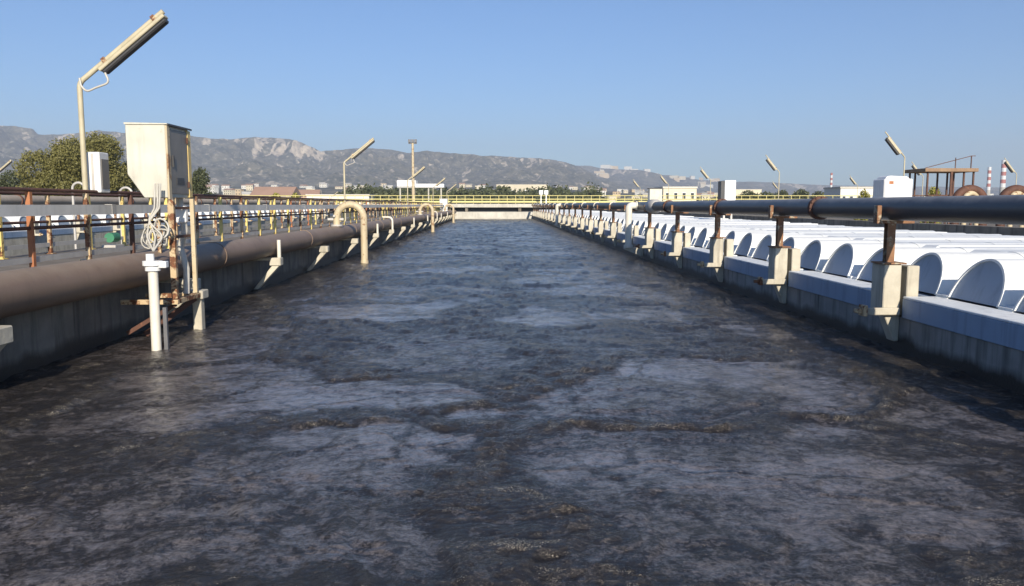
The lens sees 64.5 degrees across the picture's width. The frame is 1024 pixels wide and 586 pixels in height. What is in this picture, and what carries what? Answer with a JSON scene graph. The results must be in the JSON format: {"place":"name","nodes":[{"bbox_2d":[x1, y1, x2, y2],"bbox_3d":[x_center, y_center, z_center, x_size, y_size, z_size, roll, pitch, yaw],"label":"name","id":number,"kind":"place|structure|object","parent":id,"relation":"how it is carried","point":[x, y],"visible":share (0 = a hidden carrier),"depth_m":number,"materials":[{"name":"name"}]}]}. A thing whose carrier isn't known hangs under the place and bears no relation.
{"place":"outdoors","nodes":[
{"label":"outdoors","id":0,"kind":"place"},
{"bbox_2d":[305,194,373,203],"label":"works building","id":1,"kind":"structure","parent":0,"point":[349,197],"depth_m":148.27,"materials":[{"name":"white concrete"}]},
{"bbox_2d":[0,126,912,200],"bbox_3d":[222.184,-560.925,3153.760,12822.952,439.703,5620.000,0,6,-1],"label":"hills","id":2,"kind":"structure","parent":0,"point":[261,162],"depth_m":3548.27,"materials":[{"name":"stone"}]},
{"bbox_2d":[250,187,300,200],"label":"town house","id":3,"kind":"structure","parent":2,"relation":"on","point":[272,190],"depth_m":487.31,"materials":[{"name":"ceramic"}]},
{"bbox_2d":[299,190,320,197],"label":"town house","id":4,"kind":"structure","parent":2,"relation":"on","point":[303,192],"depth_m":549.58,"materials":[{"name":"concrete"}]},
{"bbox_2d":[0,219,1023,585],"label":"water","id":5,"kind":"structure","parent":0,"point":[494,403],"depth_m":6.86,"materials":[{"name":"liquid"}]},
{"bbox_2d":[142,254,168,350],"bbox_3d":[-4.892,0.250,11.183,0.330,1.580,0.256,0,6,-1],"label":"stilling tube","id":6,"kind":"object","parent":5,"relation":"in","point":[152,265],"visible":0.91,"depth_m":11.13,"materials":[{"name":"white plastic"}]},
{"bbox_2d":[159,278,200,318],"bbox_3d":[-5.604,0.124,13.658,0.660,0.735,0.260,0,6,-1],"label":"pipe bracket","id":7,"kind":"object","parent":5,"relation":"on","point":[180,280],"visible":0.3,"depth_m":13.54,"materials":[{"name":"beige concrete"}]},
{"bbox_2d":[253,240,282,288],"bbox_3d":[-5.728,-0.669,19.023,0.660,1.150,0.260,0,6,-1],"label":"pipe bracket","id":8,"kind":"object","parent":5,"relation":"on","point":[275,263],"visible":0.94,"depth_m":18.95,"materials":[{"name":"beige concrete"}]},
{"bbox_2d":[0,0,1023,186],"label":"sky","id":9,"kind":"structure","parent":0,"point":[815,88],"materials":[{"name":"blue"}]},
{"bbox_2d":[578,166,1006,194],"bbox_3d":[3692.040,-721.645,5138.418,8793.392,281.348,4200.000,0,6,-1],"label":"hills","id":10,"kind":"structure","parent":0,"point":[644,180],"depth_m":5307.37,"materials":[{"name":"stone"}]},
{"bbox_2d":[823,187,872,197],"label":"works building","id":11,"kind":"structure","parent":0,"point":[841,190],"depth_m":160.44,"materials":[{"name":"white concrete"}]},
{"bbox_2d":[797,217,1018,226],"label":"yard","id":12,"kind":"structure","parent":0,"point":[915,221],"depth_m":82.37,"materials":[{"name":"concrete"}]},
{"bbox_2d":[647,188,662,211],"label":"switch cabinet","id":13,"kind":"object","parent":12,"relation":"on","point":[654,193],"visible":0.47,"depth_m":61.52,"materials":[{"name":"white metal"}]},
{"bbox_2d":[765,155,779,198],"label":"lamp post","id":14,"kind":"object","parent":12,"relation":"on","point":[771,164],"visible":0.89,"depth_m":70.68,"materials":[{"name":"beige metal"}]},
{"bbox_2d":[868,176,912,220],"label":"dosing tank","id":15,"kind":"object","parent":12,"relation":"on","point":[892,186],"visible":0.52,"depth_m":45.57,"materials":[{"name":"white plastic"}]},
{"bbox_2d":[885,131,904,175],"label":"lamp post","id":16,"kind":"object","parent":12,"relation":"on","point":[892,145],"visible":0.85,"depth_m":48.28,"materials":[{"name":"metal"}]},
{"bbox_2d":[905,156,978,224],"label":"steel frame","id":17,"kind":"object","parent":12,"relation":"on","point":[947,171],"visible":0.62,"depth_m":60.18,"materials":[{"name":"metal"}]},
{"label":"ground","id":18,"kind":"structure","parent":0,"visible":0},
{"bbox_2d":[0,169,23,194],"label":"tree","id":19,"kind":"object","parent":18,"relation":"on","point":[5,180],"visible":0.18,"depth_m":89.35,"materials":[{"name":"green plant"}]},
{"bbox_2d":[11,135,98,196],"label":"tree","id":20,"kind":"object","parent":18,"relation":"on","point":[60,166],"visible":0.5,"depth_m":76.38,"materials":[{"name":"green plant"}]},
{"bbox_2d":[71,181,81,248],"bbox_3d":[-17.819,-2.421,33.534,0.599,4.350,0.095,0,6,-1],"label":"vent pipe","id":21,"kind":"object","parent":18,"relation":"on","point":[73,203],"visible":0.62,"depth_m":33.40,"materials":[{"name":"metal"}]},
{"bbox_2d":[76,131,131,196],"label":"tree","id":22,"kind":"object","parent":18,"relation":"on","point":[99,143],"visible":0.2,"depth_m":81.74,"materials":[{"name":"green plant"}]},
{"bbox_2d":[118,160,142,197],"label":"tree","id":23,"kind":"object","parent":18,"relation":"on","point":[134,186],"visible":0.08,"depth_m":88.06,"materials":[{"name":"green plant"}]},
{"bbox_2d":[3,214,332,256],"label":"basin wall","id":24,"kind":"structure","parent":18,"relation":"on","point":[11,238],"depth_m":46.21,"materials":[{"name":"beige concrete"}]},
{"bbox_2d":[5,216,25,226],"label":"tank cover","id":25,"kind":"object","parent":24,"relation":"on","point":[16,218],"visible":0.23,"depth_m":39.78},
{"bbox_2d":[51,215,70,224],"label":"tank cover","id":26,"kind":"object","parent":24,"relation":"on","point":[57,217],"visible":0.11,"depth_m":43.51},
{"bbox_2d":[70,215,84,239],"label":"pipe support","id":27,"kind":"object","parent":24,"relation":"attached to","point":[79,230],"visible":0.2,"depth_m":43.63,"materials":[{"name":"beige concrete"}]},
{"bbox_2d":[186,167,211,198],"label":"tree","id":28,"kind":"object","parent":18,"relation":"on","point":[199,185],"visible":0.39,"depth_m":107.49,"materials":[{"name":"green plant"}]},
{"bbox_2d":[0,217,451,381],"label":"basin wall","id":29,"kind":"structure","parent":18,"relation":"on","point":[44,336],"depth_m":11.90,"materials":[{"name":"concrete"}]},
{"bbox_2d":[0,325,12,350],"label":"pipe bracket","id":30,"kind":"object","parent":29,"relation":"attached to","point":[6,334],"visible":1,"depth_m":8.27,"materials":[{"name":"beige concrete"}]},
{"bbox_2d":[120,289,208,335],"bbox_3d":[-5.338,0.446,12.573,0.850,0.890,1.260,0,6,-1],"label":"platform bracket","id":31,"kind":"object","parent":29,"relation":"attached to","point":[196,300],"visible":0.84,"depth_m":12.67,"materials":[{"name":"beige metal"}]},
{"bbox_2d":[124,122,197,298],"bbox_3d":[-5.274,-1.237,12.279,0.652,2.560,0.942,0,6,-1],"label":"control cabinet","id":32,"kind":"object","parent":31,"relation":"on","point":[158,153],"visible":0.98,"depth_m":11.81,"materials":[{"name":"beige metal"}]},
{"bbox_2d":[140,183,170,251],"bbox_3d":[-5.083,-1.080,11.578,0.385,0.962,0.325,5,8,40],"label":"cable bundle","id":33,"kind":"object","parent":32,"relation":"hanging from","point":[161,239],"visible":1,"depth_m":11.58,"materials":[{"name":"beige rubber"}]},
{"bbox_2d":[175,198,189,293],"bbox_3d":[-5.132,-0.740,12.618,0.200,1.503,0.158,0,6,-1],"label":"drain hose","id":34,"kind":"object","parent":32,"relation":"hanging from","point":[182,217],"visible":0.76,"depth_m":12.60,"materials":[{"name":"white rubber"}]},
{"bbox_2d":[0,211,439,270],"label":"walkway","id":35,"kind":"structure","parent":29,"relation":"on","point":[26,265],"depth_m":15.15,"materials":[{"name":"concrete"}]},
{"bbox_2d":[102,232,123,247],"bbox_3d":[-8.221,-1.095,16.695,0.280,0.300,0.400,0,6,-1],"label":"pump motor","id":36,"kind":"object","parent":35,"relation":"on","point":[114,237],"visible":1,"depth_m":16.55,"materials":[{"name":"green paint"}]},
{"bbox_2d":[77,9,168,260],"bbox_3d":[-5.714,-2.301,11.943,1.413,3.649,0.200,0,6,-1],"label":"lamp post","id":37,"kind":"object","parent":35,"relation":"on","point":[135,41],"visible":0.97,"depth_m":11.78,"materials":[{"name":"metal"}]},
{"bbox_2d":[0,191,432,258],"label":"guard railing","id":38,"kind":"object","parent":35,"relation":"on","point":[50,244],"visible":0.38,"depth_m":17.30,"materials":[{"name":"metal"}]},
{"bbox_2d":[0,187,450,266],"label":"guard railing","id":39,"kind":"object","parent":35,"relation":"on","point":[32,259],"visible":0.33,"depth_m":13.38,"materials":[{"name":"metal"}]},
{"bbox_2d":[87,152,109,192],"bbox_3d":[-6.270,-1.815,12.231,0.272,0.600,0.307,0,6,-1],"label":"meter box","id":40,"kind":"object","parent":39,"relation":"attached to","point":[98,171],"visible":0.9,"depth_m":12.10,"materials":[{"name":"white metal"}]},
{"bbox_2d":[101,159,109,188],"bbox_3d":[-6.139,-1.797,12.244,0.010,0.440,0.230,0,6,-1],"label":"door panel","id":41,"kind":"structure","parent":40,"relation":"in","point":[104,163],"depth_m":12.23,"materials":[{"name":"grey metal"}]},
{"bbox_2d":[0,204,443,216],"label":"cable tray","id":42,"kind":"object","parent":39,"relation":"attached to","point":[25,210],"visible":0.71,"depth_m":12.51,"materials":[{"name":"metal"}]},
{"bbox_2d":[343,138,374,223],"bbox_3d":[-6.493,-4.742,34.348,1.413,3.649,0.200,0,6,-1],"label":"lamp post","id":43,"kind":"object","parent":35,"relation":"on","point":[364,147],"visible":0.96,"depth_m":34.18,"materials":[{"name":"beige metal"}]},
{"bbox_2d":[407,166,424,215],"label":"lamp post","id":44,"kind":"object","parent":35,"relation":"on","point":[417,172],"visible":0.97,"depth_m":59.53,"materials":[{"name":"beige metal"}]},
{"bbox_2d":[307,246,328,270],"bbox_3d":[-5.853,-1.050,24.432,0.660,0.735,0.260,0,6,-1],"label":"pipe bracket","id":45,"kind":"object","parent":29,"relation":"attached to","point":[323,250],"visible":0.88,"depth_m":24.33,"materials":[{"name":"beige concrete"}]},
{"bbox_2d":[341,238,358,258],"bbox_3d":[-5.978,-1.637,29.818,0.660,0.735,0.260,0,6,-1],"label":"pipe bracket","id":46,"kind":"object","parent":29,"relation":"attached to","point":[354,242],"visible":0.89,"depth_m":29.72,"materials":[{"name":"beige concrete"}]},
{"bbox_2d":[368,224,378,247],"bbox_3d":[-6.103,-2.430,35.183,0.660,1.150,0.260,0,6,-1],"label":"pipe bracket","id":47,"kind":"object","parent":29,"relation":"attached to","point":[375,236],"visible":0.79,"depth_m":35.10,"materials":[{"name":"beige concrete"}]},
{"bbox_2d":[381,216,393,243],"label":"pipe bracket","id":48,"kind":"object","parent":29,"relation":"attached to","point":[391,231],"visible":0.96,"depth_m":40.48,"materials":[{"name":"beige concrete"}]},
{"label":"pipe bracket","id":49,"kind":"object","parent":29,"relation":"attached to","visible":0},
{"bbox_2d":[0,210,455,318],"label":"air pipe","id":50,"kind":"object","parent":49,"relation":"on","point":[26,290],"visible":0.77,"depth_m":11.34,"materials":[{"name":"metal"}]},
{"bbox_2d":[328,201,368,263],"bbox_3d":[-5.603,-1.953,27.730,1.355,2.377,0.400,0,6,-1],"label":"drop pipe","id":51,"kind":"object","parent":50,"relation":"attached to","point":[336,219],"visible":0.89,"depth_m":27.59,"materials":[{"name":"metal"}]},
{"bbox_2d":[416,203,434,231],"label":"drop pipe","id":52,"kind":"object","parent":50,"relation":"attached to","point":[420,211],"visible":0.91,"depth_m":59.00,"materials":[{"name":"metal"}]},
{"bbox_2d":[397,180,444,200],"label":"canopy","id":53,"kind":"object","parent":18,"relation":"on","point":[401,184],"visible":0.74,"depth_m":257.24,"materials":[{"name":"white metal"}]},
{"bbox_2d":[136,181,807,203],"bbox_3d":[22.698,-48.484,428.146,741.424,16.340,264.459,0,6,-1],"label":"wood","id":54,"kind":"object","parent":18,"relation":"on","point":[486,190],"visible":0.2,"depth_m":313.15,"materials":[{"name":"green plant"}]},
{"bbox_2d":[454,212,532,218],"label":"end wall","id":55,"kind":"structure","parent":18,"relation":"on","point":[492,215],"depth_m":114.46,"materials":[{"name":"concrete"}]},
{"bbox_2d":[496,184,547,191],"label":"works building","id":56,"kind":"structure","parent":18,"relation":"on","point":[518,186],"depth_m":893.07,"materials":[{"name":"white concrete"}]},
{"bbox_2d":[184,195,872,219],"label":"footbridge","id":57,"kind":"object","parent":18,"relation":"on","point":[490,207],"visible":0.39,"depth_m":115.98,"materials":[{"name":"metal"}]},
{"bbox_2d":[654,187,697,200],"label":"works building","id":58,"kind":"structure","parent":18,"relation":"on","point":[682,190],"depth_m":149.63,"materials":[{"name":"paint"}]},
{"bbox_2d":[736,190,757,198],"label":"tree","id":59,"kind":"object","parent":18,"relation":"on","point":[750,192],"visible":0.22,"depth_m":238.81,"materials":[{"name":"green plant"}]},
{"bbox_2d":[736,189,761,194],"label":"works building","id":60,"kind":"structure","parent":18,"relation":"on","point":[755,191],"depth_m":419.64,"materials":[{"name":"white concrete"}]},
{"bbox_2d":[752,191,773,198],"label":"tree","id":61,"kind":"object","parent":18,"relation":"on","point":[764,197],"visible":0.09,"depth_m":229.18,"materials":[{"name":"green plant"}]},
{"bbox_2d":[533,217,1023,394],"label":"basin wall","id":62,"kind":"structure","parent":18,"relation":"on","point":[981,342],"depth_m":11.19,"materials":[{"name":"grey concrete"}]},
{"bbox_2d":[568,205,580,232],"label":"pipe support","id":63,"kind":"object","parent":62,"relation":"attached to","point":[574,221],"visible":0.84,"depth_m":53.82,"materials":[{"name":"beige concrete"}]},
{"bbox_2d":[574,205,587,235],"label":"pipe support","id":64,"kind":"object","parent":62,"relation":"attached to","point":[582,223],"visible":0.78,"depth_m":49.55,"materials":[{"name":"beige concrete"}]},
{"bbox_2d":[582,205,597,237],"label":"pipe support","id":65,"kind":"object","parent":62,"relation":"attached to","point":[590,226],"visible":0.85,"depth_m":45.27,"materials":[{"name":"beige concrete"}]},
{"bbox_2d":[591,205,607,241],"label":"pipe support","id":66,"kind":"object","parent":62,"relation":"attached to","point":[600,228],"visible":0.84,"depth_m":41.00,"materials":[{"name":"beige concrete"}]},
{"bbox_2d":[602,205,621,245],"bbox_3d":[4.526,-3.062,36.829,0.890,1.870,0.480,0,6,-1],"label":"pipe support","id":67,"kind":"object","parent":62,"relation":"attached to","point":[612,236],"visible":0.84,"depth_m":36.73,"materials":[{"name":"beige concrete"}]},
{"bbox_2d":[616,205,638,244],"bbox_3d":[4.625,-2.596,32.555,0.890,1.870,0.480,0,6,-1],"label":"pipe support","id":68,"kind":"object","parent":62,"relation":"attached to","point":[636,231],"visible":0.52,"depth_m":32.44,"materials":[{"name":"beige concrete"}]},
{"bbox_2d":[635,205,660,258],"bbox_3d":[4.724,-2.131,28.282,0.890,1.870,0.480,0,6,-1],"label":"pipe support","id":69,"kind":"object","parent":62,"relation":"attached to","point":[649,235],"visible":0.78,"depth_m":28.18,"materials":[{"name":"beige concrete"}]},
{"bbox_2d":[532,195,1023,224],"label":"air pipe","id":70,"kind":"object","parent":69,"relation":"on","point":[997,209],"visible":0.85,"depth_m":11.60,"materials":[{"name":"metal"}]},
{"bbox_2d":[555,203,563,228],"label":"drop pipe","id":71,"kind":"object","parent":70,"relation":"attached to","point":[556,215],"visible":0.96,"depth_m":64.22,"materials":[{"name":"white metal"}]},
{"bbox_2d":[624,201,642,255],"bbox_3d":[4.536,-2.406,30.230,0.725,2.035,0.340,0,6,-1],"label":"drop pipe","id":72,"kind":"object","parent":70,"relation":"attached to","point":[628,245],"visible":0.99,"depth_m":30.14,"materials":[{"name":"white metal"}]},
{"bbox_2d":[616,218,726,228],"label":"tank cover","id":73,"kind":"object","parent":62,"relation":"on","point":[619,220],"visible":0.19,"depth_m":40.88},
{"bbox_2d":[660,205,690,267],"bbox_3d":[4.823,-1.665,24.008,0.890,1.870,0.480,0,6,-1],"label":"pipe support","id":74,"kind":"object","parent":62,"relation":"attached to","point":[676,249],"visible":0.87,"depth_m":23.91,"materials":[{"name":"beige concrete"}]},
{"bbox_2d":[622,219,742,230],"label":"tank cover","id":75,"kind":"object","parent":62,"relation":"on","point":[623,228],"visible":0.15,"depth_m":38.12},
{"bbox_2d":[639,220,739,234],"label":"tank cover","id":76,"kind":"object","parent":62,"relation":"on","point":[642,228],"visible":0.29,"depth_m":33.87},
{"bbox_2d":[632,220,760,232],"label":"tank cover","id":77,"kind":"object","parent":62,"relation":"on","point":[639,222],"visible":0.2,"depth_m":35.40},
{"bbox_2d":[697,205,733,281],"bbox_3d":[4.922,-1.200,19.735,0.890,1.870,0.480,0,6,-1],"label":"pipe support","id":78,"kind":"object","parent":62,"relation":"attached to","point":[717,241],"visible":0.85,"depth_m":19.64,"materials":[{"name":"beige concrete"}]},
{"bbox_2d":[642,221,789,235],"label":"tank cover","id":79,"kind":"object","parent":62,"relation":"on","point":[653,224],"visible":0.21,"depth_m":32.31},
{"bbox_2d":[663,224,788,241],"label":"tank cover","id":80,"kind":"object","parent":62,"relation":"on","point":[669,235],"visible":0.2,"depth_m":28.47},
{"bbox_2d":[718,180,735,218],"bbox_3d":[10.073,-3.817,38.128,0.700,2.930,0.550,0,6,-1],"label":"switch cabinet","id":81,"kind":"object","parent":62,"relation":"on","point":[726,189],"visible":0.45,"depth_m":37.76,"materials":[{"name":"white metal"}]},
{"bbox_2d":[661,223,817,238],"bbox_3d":[8.230,-2.290,29.914,5.600,0.594,1.400,0,6,-1],"label":"tank cover","id":82,"kind":"object","parent":62,"relation":"on","point":[665,228],"visible":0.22,"depth_m":29.76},
{"bbox_2d":[682,226,819,245],"bbox_3d":[8.318,-1.819,25.735,5.600,0.594,1.400,0,6,-1],"label":"tank cover","id":83,"kind":"object","parent":62,"relation":"on","point":[694,231],"visible":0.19,"depth_m":25.49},
{"bbox_2d":[680,225,851,241],"bbox_3d":[8.306,-1.972,27.129,5.600,0.594,1.400,0,6,-1],"label":"tank cover","id":84,"kind":"object","parent":62,"relation":"on","point":[685,228],"visible":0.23,"depth_m":27.00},
{"bbox_2d":[753,205,800,303],"bbox_3d":[5.021,-0.734,15.461,0.890,1.870,0.480,0,6,-1],"label":"pipe support","id":85,"kind":"object","parent":62,"relation":"attached to","point":[784,261],"visible":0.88,"depth_m":15.37,"materials":[{"name":"beige concrete"}]},
{"bbox_2d":[704,229,860,248],"bbox_3d":[8.400,-1.509,22.934,5.600,0.594,1.400,0,6,-1],"label":"tank cover","id":86,"kind":"object","parent":62,"relation":"on","point":[724,232],"visible":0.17,"depth_m":22.80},
{"bbox_2d":[692,227,883,247],"bbox_3d":[8.358,-1.681,24.339,5.600,0.594,1.400,0,6,-1],"label":"tank cover","id":87,"kind":"object","parent":62,"relation":"on","point":[703,238],"visible":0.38,"depth_m":24.11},
{"bbox_2d":[723,230,946,251],"bbox_3d":[8.419,-1.371,21.575,5.600,0.594,1.400,0,6,-2],"label":"tank cover","id":88,"kind":"object","parent":62,"relation":"on","point":[737,236],"visible":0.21,"depth_m":21.39,"materials":[{"name":"plastic"}]},
{"bbox_2d":[733,232,965,257],"bbox_3d":[8.457,-1.213,20.177,5.600,0.594,1.400,0,6,-2],"label":"tank cover","id":89,"kind":"object","parent":62,"relation":"on","point":[747,244],"visible":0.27,"depth_m":20.02,"materials":[{"name":"plastic"}]},
{"bbox_2d":[749,234,1011,261],"bbox_3d":[8.494,-1.071,18.779,5.600,0.594,1.400,0,6,-1],"label":"tank cover","id":90,"kind":"object","parent":62,"relation":"on","point":[761,250],"visible":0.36,"depth_m":18.62,"materials":[{"name":"plastic"}]},
{"bbox_2d":[853,205,919,340],"bbox_3d":[5.120,-0.268,11.188,0.890,1.870,0.480,0,6,-1],"label":"pipe support","id":91,"kind":"object","parent":62,"relation":"attached to","point":[894,283],"visible":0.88,"depth_m":11.10,"materials":[{"name":"beige concrete"}]},
{"bbox_2d":[783,236,1023,251],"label":"tank cover","id":92,"kind":"object","parent":62,"relation":"on","point":[801,243],"visible":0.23,"depth_m":17.13,"materials":[{"name":"plastic"}]},
{"bbox_2d":[800,239,1023,271],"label":"tank cover","id":93,"kind":"object","parent":62,"relation":"on","point":[815,255],"visible":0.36,"depth_m":15.76,"materials":[{"name":"plastic"}]},
{"bbox_2d":[818,242,1023,278],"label":"tank cover","id":94,"kind":"object","parent":62,"relation":"on","point":[848,260],"visible":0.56,"depth_m":14.35,"materials":[{"name":"plastic"}]},
{"bbox_2d":[852,247,1023,280],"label":"tank cover","id":95,"kind":"object","parent":62,"relation":"on","point":[909,255],"visible":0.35,"depth_m":13.01,"materials":[{"name":"plastic"}]},
{"bbox_2d":[911,250,1023,296],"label":"tank cover","id":96,"kind":"object","parent":62,"relation":"on","point":[940,273],"visible":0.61,"depth_m":11.51,"materials":[{"name":"plastic"}]},
{"bbox_2d":[941,259,1023,310],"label":"tank cover","id":97,"kind":"object","parent":62,"relation":"on","point":[998,284],"visible":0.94,"depth_m":10.19,"materials":[{"name":"plastic"}]},
{"bbox_2d":[1005,293,1023,312],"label":"tank cover","id":98,"kind":"object","parent":62,"relation":"on","point":[1018,307],"visible":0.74,"depth_m":9.51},
{"bbox_2d":[772,189,789,198],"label":"tree","id":99,"kind":"object","parent":18,"relation":"on","point":[783,192],"visible":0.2,"depth_m":244.07,"materials":[{"name":"green plant"}]},
{"bbox_2d":[790,188,810,198],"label":"tree","id":100,"kind":"object","parent":18,"relation":"on","point":[800,191],"visible":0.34,"depth_m":239.12,"materials":[{"name":"green plant"}]},
{"bbox_2d":[583,209,1023,235],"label":"retaining wall","id":101,"kind":"structure","parent":18,"relation":"on","point":[979,229],"depth_m":24.65,"materials":[{"name":"concrete"}]},
{"bbox_2d":[854,188,869,220],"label":"bush","id":102,"kind":"object","parent":18,"relation":"on","point":[865,195],"visible":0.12,"depth_m":75.08,"materials":[{"name":"green plant"}]},
{"bbox_2d":[919,186,941,223],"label":"bush","id":103,"kind":"object","parent":18,"relation":"on","point":[932,191],"visible":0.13,"depth_m":70.26,"materials":[{"name":"green plant"}]},
{"bbox_2d":[950,185,986,225],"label":"pipe arch","id":104,"kind":"structure","parent":18,"relation":"on","point":[970,190],"depth_m":25.03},
{"bbox_2d":[986,167,991,194],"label":"chimney","id":105,"kind":"object","parent":18,"relation":"on","point":[988,185],"visible":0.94,"depth_m":1304.34,"materials":[{"name":"concrete"}]},
{"bbox_2d":[999,160,1006,193],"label":"chimney","id":106,"kind":"object","parent":18,"relation":"on","point":[1003,178],"visible":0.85,"depth_m":1303.34,"materials":[{"name":"concrete"}]},
{"bbox_2d":[995,185,1023,226],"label":"pipe arch","id":107,"kind":"structure","parent":18,"relation":"on","point":[1015,190],"depth_m":25.05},
{"bbox_3d":[-22.994,-2.414,30.879,0.890,1.870,0.480,0,6,-1],"label":"pipe support","id":108,"kind":"object","parent":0,"visible":0},
{"bbox_2d":[1,195,333,204],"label":"air pipe","id":109,"kind":"object","parent":108,"relation":"on","point":[36,200],"visible":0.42,"depth_m":46.47,"materials":[{"name":"metal"}]},
{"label":"yard","id":110,"kind":"structure","parent":0,"visible":0},
{"bbox_2d":[408,139,416,200],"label":"floodlight mast","id":111,"kind":"object","parent":110,"relation":"on","point":[412,141],"visible":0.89,"depth_m":147.71,"materials":[{"name":"metal"}]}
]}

